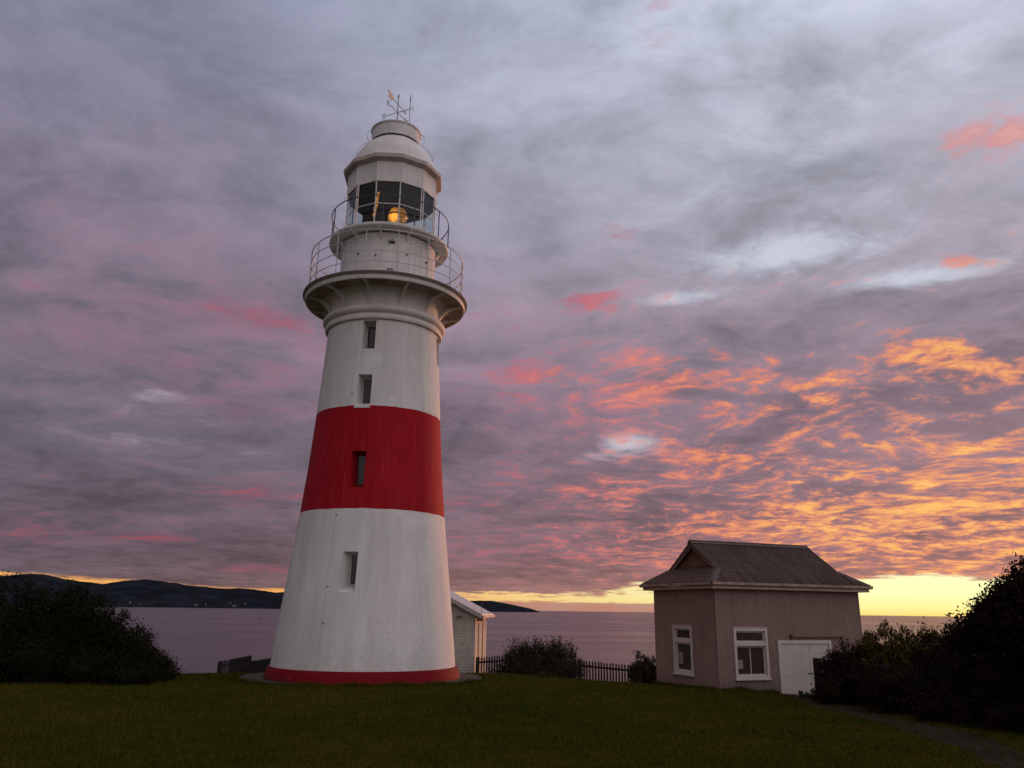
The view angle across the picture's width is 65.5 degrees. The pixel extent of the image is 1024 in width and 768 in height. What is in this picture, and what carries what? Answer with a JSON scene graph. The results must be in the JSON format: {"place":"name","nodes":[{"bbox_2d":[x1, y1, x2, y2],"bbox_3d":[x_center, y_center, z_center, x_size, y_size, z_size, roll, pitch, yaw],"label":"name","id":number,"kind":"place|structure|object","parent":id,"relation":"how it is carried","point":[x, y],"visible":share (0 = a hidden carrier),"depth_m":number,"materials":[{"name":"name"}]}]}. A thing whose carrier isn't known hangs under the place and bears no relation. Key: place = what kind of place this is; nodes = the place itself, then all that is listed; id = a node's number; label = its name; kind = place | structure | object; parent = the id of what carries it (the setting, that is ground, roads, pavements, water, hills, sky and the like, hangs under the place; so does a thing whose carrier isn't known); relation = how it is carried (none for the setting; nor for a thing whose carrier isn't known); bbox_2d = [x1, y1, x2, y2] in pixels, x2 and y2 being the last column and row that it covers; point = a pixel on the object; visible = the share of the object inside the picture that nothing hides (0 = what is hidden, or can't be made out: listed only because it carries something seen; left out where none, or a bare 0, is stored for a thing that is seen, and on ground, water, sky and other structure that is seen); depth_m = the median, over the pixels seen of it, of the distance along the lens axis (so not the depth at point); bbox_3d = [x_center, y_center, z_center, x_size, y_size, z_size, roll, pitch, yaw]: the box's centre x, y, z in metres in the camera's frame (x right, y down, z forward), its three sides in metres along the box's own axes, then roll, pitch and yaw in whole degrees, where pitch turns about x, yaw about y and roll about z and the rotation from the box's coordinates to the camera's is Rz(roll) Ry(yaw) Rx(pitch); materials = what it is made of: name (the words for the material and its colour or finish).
{"place":"outdoors","nodes":[
{"label":"outdoors","id":0,"kind":"place"},
{"bbox_2d":[0,574,539,611],"bbox_3d":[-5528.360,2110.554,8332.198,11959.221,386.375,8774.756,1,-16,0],"label":"hills","id":1,"kind":"structure","parent":0,"point":[149,593],"depth_m":8668.56,"materials":[{"name":"plant"}]},
{"bbox_2d":[450,590,494,672],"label":"whitewashed building","id":2,"kind":"structure","parent":0,"point":[469,621],"depth_m":36.36,"materials":[{"name":"stone"}]},
{"bbox_2d":[477,623,478,656],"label":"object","id":3,"kind":"structure","parent":2,"relation":"in","point":[478,623],"depth_m":37.61,"materials":[{"name":"white wood"}]},
{"bbox_2d":[482,623,482,660],"bbox_3d":[-1.493,13.022,39.400,0.062,2.330,0.400,0,-16,4],"label":"window","id":4,"kind":"structure","parent":2,"relation":"in","point":[482,623],"depth_m":39.48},
{"bbox_2d":[19,607,963,681],"bbox_3d":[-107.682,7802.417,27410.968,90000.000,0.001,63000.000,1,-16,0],"label":"water","id":5,"kind":"structure","parent":0,"point":[200,640],"depth_m":746.23,"materials":[{"name":"grey liquid"}]},
{"bbox_2d":[0,666,1023,767],"bbox_3d":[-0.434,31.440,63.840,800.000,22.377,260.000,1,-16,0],"label":"ground","id":6,"kind":"structure","parent":0,"point":[346,739],"depth_m":12.77,"materials":[{"name":"green plant"}]},
{"bbox_2d":[0,570,87,683],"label":"shrub","id":7,"kind":"object","parent":6,"relation":"on","point":[24,644],"visible":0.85,"depth_m":20.96,"materials":[{"name":"green plant"}]},
{"bbox_2d":[35,576,137,684],"bbox_3d":[-11.518,6.760,21.483,3.066,3.087,3.538,1,-16,0],"label":"shrub","id":8,"kind":"object","parent":6,"relation":"on","point":[91,631],"visible":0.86,"depth_m":21.40,"materials":[{"name":"green plant"}]},
{"bbox_2d":[86,618,184,686],"bbox_3d":[-10.180,7.331,21.395,2.380,1.992,3.057,1,-16,0],"label":"shrub","id":9,"kind":"object","parent":6,"relation":"on","point":[142,662],"visible":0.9,"depth_m":21.30,"materials":[{"name":"green plant"}]},
{"bbox_2d":[217,655,251,672],"bbox_3d":[-11.900,12.532,34.125,2.300,1.836,0.170,-10,-19,35],"label":"picket fence","id":10,"kind":"object","parent":6,"relation":"on","point":[243,663],"visible":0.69,"depth_m":34.07,"materials":[{"name":"brown wood"}]},
{"bbox_2d":[250,658,270,672],"bbox_3d":[-9.706,12.420,34.007,4.757,2.082,0.170,-11,-20,36],"label":"board fence","id":11,"kind":"object","parent":6,"relation":"on","point":[259,665],"visible":0.15,"depth_m":34.98,"materials":[{"name":"brown wood"}]},
{"bbox_2d":[239,672,485,686],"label":"paving","id":12,"kind":"structure","parent":6,"relation":"on","point":[259,676],"depth_m":22.76,"materials":[{"name":"concrete"}]},
{"bbox_2d":[263,89,466,685],"bbox_3d":[-4.194,-0.773,25.821,5.660,20.080,5.660,3,-16,-9],"label":"lighthouse","id":13,"kind":"object","parent":12,"relation":"on","point":[366,595],"visible":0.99,"depth_m":23.35,"materials":[{"name":"paint"}]},
{"bbox_2d":[349,554,357,585],"bbox_3d":[-4.347,5.153,22.076,0.276,0.846,0.047,0,-16,4],"label":"window","id":14,"kind":"structure","parent":13,"relation":"in","point":[353,565],"depth_m":22.09,"materials":[{"name":"grey glass"}]},
{"bbox_2d":[356,455,365,485],"bbox_3d":[-4.340,2.508,23.139,0.336,0.896,0.047,-1,-16,5],"label":"window","id":15,"kind":"structure","parent":13,"relation":"in","point":[361,460],"depth_m":23.15,"materials":[{"name":"grey glass"}]},
{"bbox_2d":[362,379,371,403],"bbox_3d":[-4.313,0.261,23.957,0.356,0.826,0.047,-1,-16,5],"label":"window","id":16,"kind":"structure","parent":13,"relation":"in","point":[367,383],"depth_m":23.98,"materials":[{"name":"grey glass"}]},
{"bbox_2d":[366,326,375,348],"bbox_3d":[-4.292,-1.395,24.531,0.366,0.806,0.047,-1,-16,5],"label":"window","id":17,"kind":"structure","parent":13,"relation":"in","point":[371,330],"depth_m":24.55,"materials":[{"name":"grey glass"}]},
{"bbox_2d":[487,633,591,678],"bbox_3d":[1.183,12.048,34.232,4.514,2.583,2.813,1,-16,0],"label":"wispy shrub","id":18,"kind":"object","parent":6,"relation":"on","point":[514,664],"visible":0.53,"depth_m":34.14,"materials":[{"name":"green plant"}]},
{"bbox_2d":[475,655,634,681],"bbox_3d":[2.118,12.416,33.640,8.086,1.717,0.170,-6,-17,23],"label":"picket fence","id":19,"kind":"object","parent":6,"relation":"on","point":[579,665],"visible":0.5,"depth_m":33.33,"materials":[{"name":"wood"}]},
{"bbox_2d":[627,650,656,683],"bbox_3d":[5.262,11.406,31.258,1.951,1.895,1.495,7,-17,-21],"label":"round shrub","id":20,"kind":"object","parent":6,"relation":"on","point":[643,671],"visible":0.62,"depth_m":30.95,"materials":[{"name":"green plant"}]},
{"bbox_2d":[639,540,872,694],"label":"corrugated shed","id":21,"kind":"structure","parent":6,"relation":"on","point":[778,617],"depth_m":24.77,"materials":[{"name":"grey metal"}]},
{"bbox_2d":[679,652,682,663],"bbox_3d":[5.341,8.656,25.174,0.003,0.360,0.230,7,-17,-21],"label":"window notice","id":22,"kind":"object","parent":21,"relation":"attached to","point":[680,657],"depth_m":25.17,"materials":[{"name":"paper"}]},
{"bbox_2d":[672,625,694,676],"bbox_3d":[5.386,8.341,24.984,0.175,1.495,1.140,7,-17,-20],"label":"window","id":23,"kind":"structure","parent":21,"relation":"in","point":[677,640],"depth_m":25.10,"materials":[{"name":"white wood"}]},
{"bbox_2d":[738,660,742,668],"bbox_3d":[6.766,8.306,23.596,0.185,0.250,0.003,7,-17,-20],"label":"window notice","id":24,"kind":"object","parent":21,"relation":"attached to","point":[740,664],"depth_m":23.59,"materials":[{"name":"paper"}]},
{"bbox_2d":[732,627,772,680],"bbox_3d":[7.129,8.036,23.754,1.300,1.495,0.175,7,-17,-20],"label":"window","id":25,"kind":"structure","parent":21,"relation":"in","point":[764,643],"depth_m":23.78,"materials":[{"name":"white wood"}]},
{"bbox_2d":[781,644,813,694],"bbox_3d":[8.669,8.709,24.163,1.149,1.574,0.094,7,-17,-20],"label":"door","id":26,"kind":"structure","parent":21,"relation":"in","point":[797,673],"depth_m":24.17,"materials":[{"name":"wood"}]},
{"bbox_2d":[808,644,828,690],"bbox_3d":[9.478,8.814,24.491,0.748,1.574,0.044,7,-17,-20],"label":"door","id":27,"kind":"structure","parent":21,"relation":"in","point":[815,650],"depth_m":24.57,"materials":[{"name":"white wood"}]},
{"bbox_2d":[798,690,815,698],"bbox_3d":[7.976,8.565,21.435,0.481,0.618,0.170,-10,-19,32],"label":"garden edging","id":28,"kind":"object","parent":6,"relation":"on","point":[804,695],"visible":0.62,"depth_m":21.45,"materials":[{"name":"green plant"}]},
{"bbox_2d":[809,636,882,706],"bbox_3d":[8.765,7.662,20.936,2.420,1.987,1.976,1,-16,0],"label":"bush","id":29,"kind":"object","parent":6,"relation":"on","point":[838,681],"visible":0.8,"depth_m":20.46,"materials":[{"name":"green plant"}]},
{"bbox_2d":[851,616,943,705],"bbox_3d":[10.323,7.404,20.839,1.824,2.614,3.279,15,-21,-42],"label":"olive shrub","id":30,"kind":"object","parent":6,"relation":"on","point":[893,650],"visible":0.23,"depth_m":20.97,"materials":[{"name":"green plant"}]},
{"bbox_2d":[813,658,1023,722],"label":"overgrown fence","id":31,"kind":"object","parent":6,"relation":"on","point":[815,668],"visible":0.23,"depth_m":19.88,"materials":[{"name":"green plant"}]},
{"bbox_2d":[854,622,1023,736],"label":"dark hedge","id":32,"kind":"object","parent":6,"relation":"on","point":[976,688],"visible":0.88,"depth_m":17.30,"materials":[{"name":"green plant"}]},
{"bbox_2d":[935,551,1023,681],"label":"broadleaf tree","id":33,"kind":"object","parent":6,"relation":"on","point":[991,624],"visible":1,"depth_m":15.24,"materials":[{"name":"green plant"}]},
{"bbox_2d":[0,0,1023,616],"label":"sky","id":34,"kind":"structure","parent":0,"point":[749,271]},
{"bbox_2d":[775,694,1023,767],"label":"path","id":35,"kind":"structure","parent":0,"point":[978,748],"depth_m":13.75,"materials":[{"name":"grey gravel"}]}
]}

